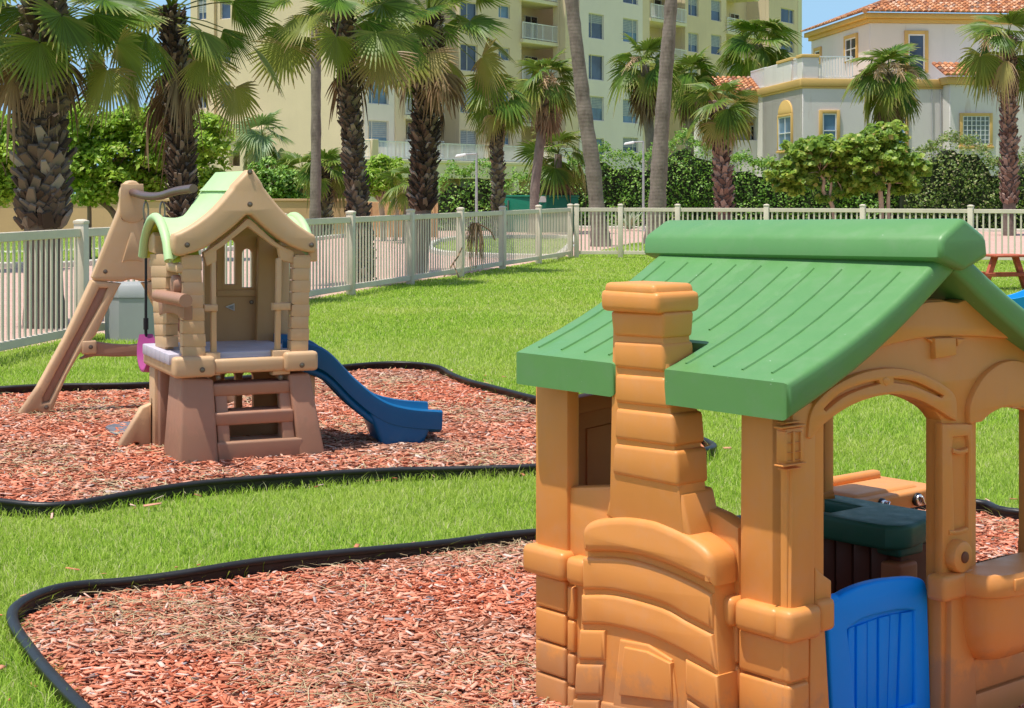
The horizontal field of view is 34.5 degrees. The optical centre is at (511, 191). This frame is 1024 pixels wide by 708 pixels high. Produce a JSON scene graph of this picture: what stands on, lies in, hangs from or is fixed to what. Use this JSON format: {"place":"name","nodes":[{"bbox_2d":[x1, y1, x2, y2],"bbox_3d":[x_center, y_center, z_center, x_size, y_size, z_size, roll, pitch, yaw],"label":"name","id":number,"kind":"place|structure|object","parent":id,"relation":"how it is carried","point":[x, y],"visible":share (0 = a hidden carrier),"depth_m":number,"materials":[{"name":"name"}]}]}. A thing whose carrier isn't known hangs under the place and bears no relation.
{"place":"outdoors","nodes":[
{"label":"outdoors","id":0,"kind":"place"},
{"bbox_2d":[163,0,801,201],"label":"apartment tower","id":1,"kind":"structure","parent":0,"point":[539,28],"depth_m":119.15,"materials":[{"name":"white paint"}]},
{"bbox_2d":[199,0,205,19],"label":"window","id":2,"kind":"structure","parent":1,"relation":"in","point":[202,9],"depth_m":117.06,"materials":[{"name":"blue glass"}]},
{"bbox_2d":[221,3,229,18],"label":"window","id":3,"kind":"structure","parent":1,"relation":"in","point":[225,9],"depth_m":115.78,"materials":[{"name":"blue glass"}]},
{"bbox_2d":[369,82,386,104],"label":"window","id":4,"kind":"structure","parent":1,"relation":"in","point":[383,100],"depth_m":106.32,"materials":[{"name":"blue glass"}]},
{"bbox_2d":[369,120,386,146],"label":"window","id":5,"kind":"structure","parent":1,"relation":"in","point":[377,129],"depth_m":106.40,"materials":[{"name":"blue glass"}]},
{"bbox_2d":[406,126,410,156],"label":"window","id":6,"kind":"structure","parent":1,"relation":"in","point":[407,127],"depth_m":111.86,"materials":[{"name":"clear glass"}]},
{"bbox_2d":[406,87,411,114],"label":"window","id":7,"kind":"structure","parent":1,"relation":"in","point":[406,87],"depth_m":111.86,"materials":[{"name":"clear glass"}]},
{"bbox_2d":[461,87,474,112],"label":"window","id":8,"kind":"structure","parent":1,"relation":"in","point":[467,103],"depth_m":114.26,"materials":[{"name":"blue glass"}]},
{"bbox_2d":[461,179,474,187],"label":"window","id":9,"kind":"structure","parent":1,"relation":"in","point":[462,183],"depth_m":114.26,"materials":[{"name":"glass"}]},
{"bbox_2d":[461,2,475,19],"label":"window","id":10,"kind":"structure","parent":1,"relation":"in","point":[469,8],"depth_m":114.51,"materials":[{"name":"blue glass"}]},
{"bbox_2d":[461,44,475,71],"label":"window","id":11,"kind":"structure","parent":1,"relation":"in","point":[467,63],"depth_m":114.40,"materials":[{"name":"blue glass"}]},
{"bbox_2d":[461,130,475,160],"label":"window","id":12,"kind":"structure","parent":1,"relation":"in","point":[467,137],"depth_m":114.48,"materials":[{"name":"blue glass"}]},
{"bbox_2d":[499,5,508,18],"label":"window","id":13,"kind":"structure","parent":1,"relation":"in","point":[504,12],"depth_m":118.09,"materials":[{"name":"blue glass"}]},
{"bbox_2d":[499,48,508,60],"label":"window","id":14,"kind":"structure","parent":1,"relation":"in","point":[507,49],"depth_m":118.12,"materials":[{"name":"blue glass"}]},
{"bbox_2d":[504,132,508,144],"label":"window","id":15,"kind":"structure","parent":1,"relation":"in","point":[506,143],"depth_m":118.41,"materials":[{"name":"blue glass"}]},
{"bbox_2d":[524,15,537,40],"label":"window","id":16,"kind":"structure","parent":1,"relation":"in","point":[531,19],"depth_m":124.59,"materials":[{"name":"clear glass"}]},
{"bbox_2d":[524,55,537,78],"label":"window","id":17,"kind":"structure","parent":1,"relation":"in","point":[528,76],"depth_m":124.36,"materials":[{"name":"grey glass"}]},
{"bbox_2d":[589,13,602,39],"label":"window","id":18,"kind":"structure","parent":1,"relation":"in","point":[595,20],"depth_m":126.29,"materials":[{"name":"blue glass"}]},
{"bbox_2d":[589,55,602,80],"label":"window","id":19,"kind":"structure","parent":1,"relation":"in","point":[595,62],"depth_m":126.29,"materials":[{"name":"blue glass"}]},
{"bbox_2d":[590,96,602,120],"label":"window","id":20,"kind":"structure","parent":1,"relation":"in","point":[596,102],"depth_m":126.51,"materials":[{"name":"blue glass"}]},
{"bbox_2d":[596,138,602,156],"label":"window","id":21,"kind":"structure","parent":1,"relation":"in","point":[598,140],"depth_m":126.88,"materials":[{"name":"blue glass"}]},
{"bbox_2d":[623,0,636,4],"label":"window","id":22,"kind":"structure","parent":1,"relation":"in","point":[634,2],"depth_m":130.75,"materials":[{"name":"blue glass"}]},
{"bbox_2d":[623,18,636,41],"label":"window","id":23,"kind":"structure","parent":1,"relation":"in","point":[629,25],"depth_m":130.62,"materials":[{"name":"blue glass"}]},
{"bbox_2d":[623,99,636,122],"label":"window","id":24,"kind":"structure","parent":1,"relation":"in","point":[627,118],"depth_m":130.24,"materials":[{"name":"blue glass"}]},
{"bbox_2d":[623,137,636,151],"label":"window","id":25,"kind":"structure","parent":1,"relation":"in","point":[634,146],"depth_m":130.62,"materials":[{"name":"blue glass"}]},
{"bbox_2d":[654,0,661,18],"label":"window","id":26,"kind":"structure","parent":1,"relation":"in","point":[659,2],"depth_m":140.00,"materials":[{"name":"grey glass"}]},
{"bbox_2d":[688,0,696,15],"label":"window","id":27,"kind":"structure","parent":1,"relation":"in","point":[692,4],"depth_m":140.75,"materials":[{"name":"blue glass"}]},
{"bbox_2d":[688,32,696,51],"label":"window","id":28,"kind":"structure","parent":1,"relation":"in","point":[692,37],"depth_m":140.72,"materials":[{"name":"blue glass"}]},
{"bbox_2d":[711,0,719,21],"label":"window","id":29,"kind":"structure","parent":1,"relation":"in","point":[715,5],"depth_m":144.19,"materials":[{"name":"blue glass"}]},
{"bbox_2d":[711,34,719,54],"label":"window","id":30,"kind":"structure","parent":1,"relation":"in","point":[715,39],"depth_m":144.19,"materials":[{"name":"blue glass"}]},
{"bbox_2d":[730,13,738,32],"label":"window","id":31,"kind":"structure","parent":1,"relation":"in","point":[736,16],"depth_m":151.59,"materials":[{"name":"grey glass"}]},
{"bbox_2d":[781,8,792,23],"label":"window","id":32,"kind":"structure","parent":1,"relation":"in","point":[786,14],"depth_m":156.10,"materials":[{"name":"blue glass"}]},
{"bbox_2d":[781,41,792,52],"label":"window","id":33,"kind":"structure","parent":1,"relation":"in","point":[791,49],"depth_m":156.60,"materials":[{"name":"blue glass"}]},
{"bbox_2d":[1,0,1006,193],"bbox_3d":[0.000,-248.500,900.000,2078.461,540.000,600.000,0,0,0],"label":"sky","id":34,"kind":"structure","parent":0,"point":[815,12],"depth_m":1175.14,"materials":[{"name":"blue"}]},
{"bbox_2d":[0,194,1023,707],"bbox_3d":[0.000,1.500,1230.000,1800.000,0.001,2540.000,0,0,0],"label":"lawn","id":35,"kind":"structure","parent":0,"point":[296,506],"depth_m":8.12,"materials":[{"name":"plant"}]},
{"bbox_2d":[105,281,154,342],"bbox_3d":[-3.776,1.231,16.630,0.622,0.637,0.533,0,0,0],"label":"trash can","id":36,"kind":"object","parent":35,"relation":"on","point":[125,315],"visible":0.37,"depth_m":16.37,"materials":[{"name":"grey plastic"}]},
{"bbox_2d":[66,97,237,258],"bbox_3d":[-8.164,-0.275,36.038,4.294,3.695,2.395,0,0,0],"label":"tree","id":37,"kind":"object","parent":35,"relation":"on","point":[114,144],"visible":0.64,"depth_m":35.41,"materials":[{"name":"green plant"}]},
{"bbox_2d":[0,199,346,234],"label":"garden wall","id":38,"kind":"structure","parent":35,"relation":"on","point":[101,216],"depth_m":57.50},
{"bbox_2d":[66,0,284,274],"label":"palm tree","id":39,"kind":"object","parent":35,"relation":"on","point":[181,86],"visible":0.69,"depth_m":21.87,"materials":[{"name":"green plant"}]},
{"bbox_2d":[230,109,293,170],"bbox_3d":[-9.750,-0.872,64.043,2.607,4.706,2.737,0,0,0],"label":"palm tree","id":40,"kind":"object","parent":35,"relation":"on","point":[260,145],"visible":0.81,"depth_m":63.52,"materials":[{"name":"green plant"}]},
{"bbox_2d":[246,156,307,198],"bbox_3d":[-8.476,0.086,59.887,1.965,2.784,1.990,0,0,39],"label":"shrub","id":41,"kind":"object","parent":35,"relation":"on","point":[282,186],"visible":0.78,"depth_m":59.56,"materials":[{"name":"green plant"}]},
{"bbox_2d":[0,204,573,350],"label":"picket fence","id":42,"kind":"object","parent":35,"relation":"on","point":[81,232],"visible":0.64,"depth_m":23.79,"materials":[{"name":"beige plastic"}]},
{"bbox_2d":[466,222,494,269],"bbox_3d":[-0.573,0.981,29.301,0.563,0.865,0.184,0,0,0],"label":"fallen frond","id":43,"kind":"object","parent":42,"relation":"on","point":[476,227],"visible":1,"depth_m":29.29,"materials":[{"name":"brown plant"}]},
{"bbox_2d":[270,151,310,198],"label":"palm tree","id":44,"kind":"object","parent":35,"relation":"on","point":[294,158],"visible":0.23,"depth_m":61.76,"materials":[{"name":"plant"}]},
{"bbox_2d":[309,27,321,236],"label":"palm tree","id":45,"kind":"object","parent":35,"relation":"on","point":[315,193],"visible":0.77,"depth_m":52.86,"materials":[{"name":"grey plant"}]},
{"bbox_2d":[293,147,345,234],"bbox_3d":[-6.367,0.006,55.963,2.122,3.028,2.040,0,0,0],"label":"palm tree","id":46,"kind":"object","parent":35,"relation":"on","point":[331,186],"visible":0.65,"depth_m":55.82,"materials":[{"name":"green plant"}]},
{"bbox_2d":[303,154,344,198],"bbox_3d":[-6.358,0.073,57.926,1.922,2.845,1.351,0,0,-22],"label":"shrub","id":47,"kind":"object","parent":35,"relation":"on","point":[340,171],"visible":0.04,"depth_m":57.76,"materials":[{"name":"green plant"}]},
{"bbox_2d":[0,367,704,508],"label":"wood mulch","id":48,"kind":"object","parent":35,"relation":"on","point":[34,427],"visible":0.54,"depth_m":9.66,"materials":[{"name":"red wood"}]},
{"bbox_2d":[105,422,129,435],"bbox_3d":[-2.392,1.478,10.332,0.303,0.021,0.647,0,0,0],"label":"weed cloth","id":49,"kind":"object","parent":48,"relation":"on","point":[109,428],"visible":0.41,"depth_m":10.27,"materials":[{"name":"grey fabric"}]},
{"bbox_2d":[18,169,442,464],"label":"play tower","id":50,"kind":"structure","parent":48,"relation":"on","point":[212,329],"depth_m":9.38,"materials":[{"name":"beige plastic"}]},
{"bbox_2d":[137,201,165,371],"bbox_3d":[-2.323,0.615,10.705,0.160,1.113,0.468,0,0,-26],"label":"swing","id":51,"kind":"object","parent":50,"relation":"hanging from","point":[145,338],"visible":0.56,"depth_m":10.88,"materials":[{"name":"pink plastic"}]},
{"bbox_2d":[0,367,535,507],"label":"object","id":52,"kind":"structure","parent":48,"relation":"on","point":[197,477],"depth_m":9.63,"materials":[{"name":"plant"}]},
{"bbox_2d":[0,361,716,517],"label":"bed edging","id":53,"kind":"object","parent":35,"relation":"on","point":[188,487],"visible":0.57,"depth_m":8.44,"materials":[{"name":"black plastic"}]},
{"bbox_2d":[364,153,406,240],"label":"tree","id":54,"kind":"object","parent":35,"relation":"on","point":[378,164],"visible":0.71,"depth_m":49.86,"materials":[{"name":"green plant"}]},
{"bbox_2d":[50,369,731,518],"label":"spilled chips","id":55,"kind":"object","parent":35,"relation":"on","point":[145,505],"visible":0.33,"depth_m":7.88,"materials":[{"name":"red wood"}]},
{"bbox_2d":[368,202,437,236],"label":"garden wall","id":56,"kind":"structure","parent":35,"relation":"on","point":[374,210],"depth_m":54.00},
{"bbox_2d":[353,0,516,273],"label":"palm tree","id":57,"kind":"object","parent":35,"relation":"on","point":[436,84],"visible":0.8,"depth_m":30.08,"materials":[{"name":"green plant"}]},
{"bbox_2d":[444,247,469,278],"bbox_3d":[-0.805,1.230,28.328,0.511,0.523,0.595,0,0,30],"label":"fallen stalk","id":58,"kind":"object","parent":35,"relation":"on","point":[452,264],"visible":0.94,"depth_m":28.34,"materials":[{"name":"brown plant"}]},
{"bbox_2d":[437,156,552,230],"bbox_3d":[-0.549,0.072,63.487,5.642,2.958,2.350,0,0,0],"label":"hedge","id":59,"kind":"object","parent":35,"relation":"on","point":[452,197],"visible":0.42,"depth_m":63.33,"materials":[{"name":"green plant"}]},
{"bbox_2d":[6,499,1018,707],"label":"bed edging","id":60,"kind":"object","parent":35,"relation":"on","point":[49,673],"visible":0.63,"depth_m":6.30,"materials":[{"name":"black plastic"}]},
{"bbox_2d":[20,509,1023,707],"bbox_3d":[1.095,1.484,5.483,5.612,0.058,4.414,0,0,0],"label":"wood mulch","id":61,"kind":"object","parent":35,"relation":"on","point":[351,614],"visible":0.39,"depth_m":5.48,"materials":[{"name":"brown wood"}]},
{"bbox_2d":[0,498,1016,700],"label":"spilled chips","id":62,"kind":"object","parent":61,"relation":"on","point":[4,666],"visible":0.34,"depth_m":6.43,"materials":[{"name":"brown wood"}]},
{"bbox_2d":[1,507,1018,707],"bbox_3d":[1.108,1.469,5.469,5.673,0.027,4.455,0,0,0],"label":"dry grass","id":63,"kind":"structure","parent":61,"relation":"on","point":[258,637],"depth_m":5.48,"materials":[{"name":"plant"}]},
{"bbox_2d":[516,219,1023,707],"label":"playhouse","id":64,"kind":"object","parent":61,"relation":"on","point":[807,579],"visible":1,"depth_m":4.46,"materials":[{"name":"orange plastic"}]},
{"bbox_2d":[825,576,929,707],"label":"door","id":65,"kind":"structure","parent":64,"relation":"in","point":[877,651],"depth_m":4.42,"materials":[{"name":"blue plastic"}]},
{"bbox_2d":[504,195,579,232],"bbox_3d":[1.009,0.841,61.086,2.471,1.418,1.795,0,0,-22],"label":"transformer box","id":66,"kind":"object","parent":35,"relation":"on","point":[516,202],"visible":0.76,"depth_m":60.43,"materials":[{"name":"green paint"}]},
{"bbox_2d":[565,0,610,246],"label":"palm tree","id":67,"kind":"object","parent":35,"relation":"on","point":[593,172],"visible":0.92,"depth_m":44.83,"materials":[{"name":"grey plant"}]},
{"bbox_2d":[609,204,645,229],"bbox_3d":[4.576,0.946,62.882,1.733,1.032,1.670,0,0,-17],"label":"agave","id":68,"kind":"object","parent":35,"relation":"on","point":[627,221],"visible":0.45,"depth_m":62.81,"materials":[{"name":"green plant"}]},
{"bbox_2d":[606,32,683,169],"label":"palm tree","id":69,"kind":"object","parent":35,"relation":"on","point":[642,83],"visible":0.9,"depth_m":75.68,"materials":[{"name":"green plant"}]},
{"bbox_2d":[643,0,677,243],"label":"palm tree","id":70,"kind":"object","parent":35,"relation":"on","point":[658,174],"visible":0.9,"depth_m":46.82,"materials":[{"name":"grey plant"}]},
{"bbox_2d":[671,45,720,154],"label":"palm tree","id":71,"kind":"object","parent":35,"relation":"on","point":[684,65],"visible":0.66,"depth_m":83.48,"materials":[{"name":"green plant"}]},
{"bbox_2d":[564,123,899,225],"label":"hedge","id":72,"kind":"object","parent":35,"relation":"on","point":[690,183],"visible":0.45,"depth_m":68.41,"materials":[{"name":"green plant"}]},
{"bbox_2d":[715,17,803,77],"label":"palm tree","id":73,"kind":"object","parent":35,"relation":"on","point":[763,56],"visible":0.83,"depth_m":103.55,"materials":[{"name":"green plant"}]},
{"bbox_2d":[574,204,1023,260],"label":"picket fence","id":74,"kind":"object","parent":35,"relation":"on","point":[970,210],"visible":0.63,"depth_m":36.62,"materials":[{"name":"beige plastic"}]},
{"bbox_2d":[762,133,860,218],"bbox_3d":[11.341,-0.328,62.016,4.004,3.717,2.263,0,0,0],"label":"sea grape","id":75,"kind":"object","parent":35,"relation":"on","point":[807,161],"visible":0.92,"depth_m":61.67,"materials":[{"name":"green plant"}]},
{"bbox_2d":[694,0,1023,176],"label":"villa","id":76,"kind":"object","parent":35,"relation":"on","point":[802,95],"visible":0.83,"depth_m":80.50,"materials":[{"name":"paint"}]},
{"bbox_2d":[747,123,753,139],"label":"window","id":77,"kind":"structure","parent":76,"relation":"in","point":[750,136],"depth_m":86.00,"materials":[{"name":"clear glass"}]},
{"bbox_2d":[776,100,792,152],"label":"window","id":78,"kind":"structure","parent":76,"relation":"in","point":[785,111],"depth_m":78.78,"materials":[{"name":"yellow glass"}]},
{"bbox_2d":[813,46,821,63],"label":"window","id":79,"kind":"structure","parent":76,"relation":"in","point":[818,50],"depth_m":88.73,"materials":[{"name":"yellow glass"}]},
{"bbox_2d":[819,110,839,140],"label":"window","id":80,"kind":"structure","parent":76,"relation":"in","point":[829,120],"depth_m":76.08,"materials":[{"name":"blue glass"}]},
{"bbox_2d":[843,33,857,62],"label":"window","id":81,"kind":"structure","parent":76,"relation":"in","point":[850,42],"depth_m":83.47,"materials":[{"name":"yellow glass"}]},
{"bbox_2d":[899,117,908,148],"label":"window","id":82,"kind":"structure","parent":76,"relation":"in","point":[907,132],"depth_m":76.43,"materials":[{"name":"yellow glass"}]},
{"bbox_2d":[904,30,928,72],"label":"window","id":83,"kind":"structure","parent":76,"relation":"in","point":[920,38],"depth_m":80.87,"materials":[{"name":"blue glass"}]},
{"bbox_2d":[959,113,993,147],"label":"window","id":84,"kind":"structure","parent":76,"relation":"in","point":[981,123],"depth_m":75.91,"materials":[{"name":"clear glass"}]},
{"bbox_2d":[832,119,932,218],"bbox_3d":[13.576,-0.588,60.907,3.683,4.187,2.615,0,0,22],"label":"sea grape","id":85,"kind":"object","parent":35,"relation":"on","point":[872,156],"visible":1,"depth_m":60.51,"materials":[{"name":"green plant"}]},
{"bbox_2d":[841,43,934,128],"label":"palm tree","id":86,"kind":"object","parent":35,"relation":"on","point":[891,97],"visible":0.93,"depth_m":69.38,"materials":[{"name":"green plant"}]},
{"bbox_2d":[896,127,1023,228],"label":"hedge","id":87,"kind":"object","parent":35,"relation":"on","point":[955,180],"visible":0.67,"depth_m":67.40,"materials":[{"name":"green plant"}]},
{"bbox_2d":[981,254,1023,289],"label":"picnic table","id":88,"kind":"object","parent":35,"relation":"on","point":[989,273],"visible":0.59,"depth_m":24.92,"materials":[{"name":"brown wood"}]},
{"bbox_2d":[1007,290,1023,308],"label":"toddler slide","id":89,"kind":"object","parent":35,"relation":"on","point":[1018,298],"visible":0.32,"depth_m":19.79,"materials":[{"name":"blue plastic"}]},
{"bbox_2d":[0,229,1023,351],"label":"road","id":90,"kind":"structure","parent":0,"point":[992,242],"depth_m":33.38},
{"bbox_2d":[0,111,18,207],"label":"tree","id":91,"kind":"object","parent":90,"relation":"on","point":[7,192],"visible":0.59,"depth_m":30.48,"materials":[{"name":"green plant"}]},
{"bbox_2d":[0,0,159,328],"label":"palm tree","id":92,"kind":"object","parent":90,"relation":"on","point":[38,91],"visible":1,"depth_m":17.98,"materials":[{"name":"green plant"}]},
{"bbox_2d":[246,0,433,282],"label":"palm tree","id":93,"kind":"object","parent":90,"relation":"on","point":[345,44],"visible":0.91,"depth_m":25.74,"materials":[{"name":"green plant"}]},
{"bbox_2d":[374,166,432,241],"bbox_3d":[-3.057,0.366,47.987,1.828,2.222,1.961,0,0,-38],"label":"palm tree","id":94,"kind":"object","parent":90,"relation":"on","point":[401,197],"visible":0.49,"depth_m":47.75,"materials":[{"name":"green plant"}]},
{"bbox_2d":[455,153,477,221],"bbox_3d":[-1.530,0.106,56.947,0.892,2.887,0.303,0,0,-8],"label":"lamp post","id":95,"kind":"object","parent":90,"relation":"on","point":[476,179],"visible":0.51,"depth_m":56.97,"materials":[{"name":"grey metal"}]},
{"bbox_2d":[436,238,565,253],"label":"traffic island","id":96,"kind":"structure","parent":90,"relation":"on","point":[510,245],"depth_m":44.70,"materials":[{"name":"plant"}]},
{"bbox_2d":[462,77,535,232],"bbox_3d":[-0.421,-1.192,51.946,2.413,5.200,2.332,0,0,0],"label":"palm tree","id":97,"kind":"object","parent":96,"relation":"on","point":[493,129],"visible":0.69,"depth_m":51.82,"materials":[{"name":"green plant"}]},
{"bbox_2d":[429,235,573,259],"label":"island kerb","id":98,"kind":"structure","parent":90,"relation":"on","point":[555,258],"depth_m":39.16,"materials":[{"name":"concrete"}]},
{"bbox_2d":[0,226,1023,267],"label":"road kerb","id":99,"kind":"structure","parent":90,"relation":"on","point":[90,261],"depth_m":51.71,"materials":[{"name":"concrete"}]},
{"bbox_2d":[508,48,577,233],"bbox_3d":[1.205,-1.802,57.888,2.717,6.549,2.744,0,0,0],"label":"palm tree","id":100,"kind":"object","parent":90,"relation":"on","point":[549,98],"visible":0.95,"depth_m":57.73,"materials":[{"name":"green plant"}]},
{"bbox_2d":[512,130,586,204],"bbox_3d":[1.465,-0.388,60.998,3.034,3.785,3.069,0,0,0],"label":"palm tree","id":101,"kind":"object","parent":90,"relation":"on","point":[561,176],"visible":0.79,"depth_m":60.72,"materials":[{"name":"green plant"}]},
{"bbox_2d":[624,141,644,230],"bbox_3d":[4.634,-0.179,61.947,0.892,3.458,0.303,0,0,-8],"label":"lamp post","id":102,"kind":"object","parent":90,"relation":"on","point":[643,182],"visible":0.81,"depth_m":61.96,"materials":[{"name":"grey metal"}]},
{"bbox_2d":[679,78,762,219],"bbox_3d":[6.907,-1.153,54.874,2.726,5.316,2.603,0,0,-43],"label":"palm tree","id":103,"kind":"object","parent":90,"relation":"on","point":[721,127],"visible":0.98,"depth_m":54.73,"materials":[{"name":"green plant"}]},
{"bbox_2d":[952,7,1023,235],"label":"palm tree","id":104,"kind":"object","parent":90,"relation":"on","point":[1005,69],"visible":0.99,"depth_m":55.78,"materials":[{"name":"green plant"}]}
]}

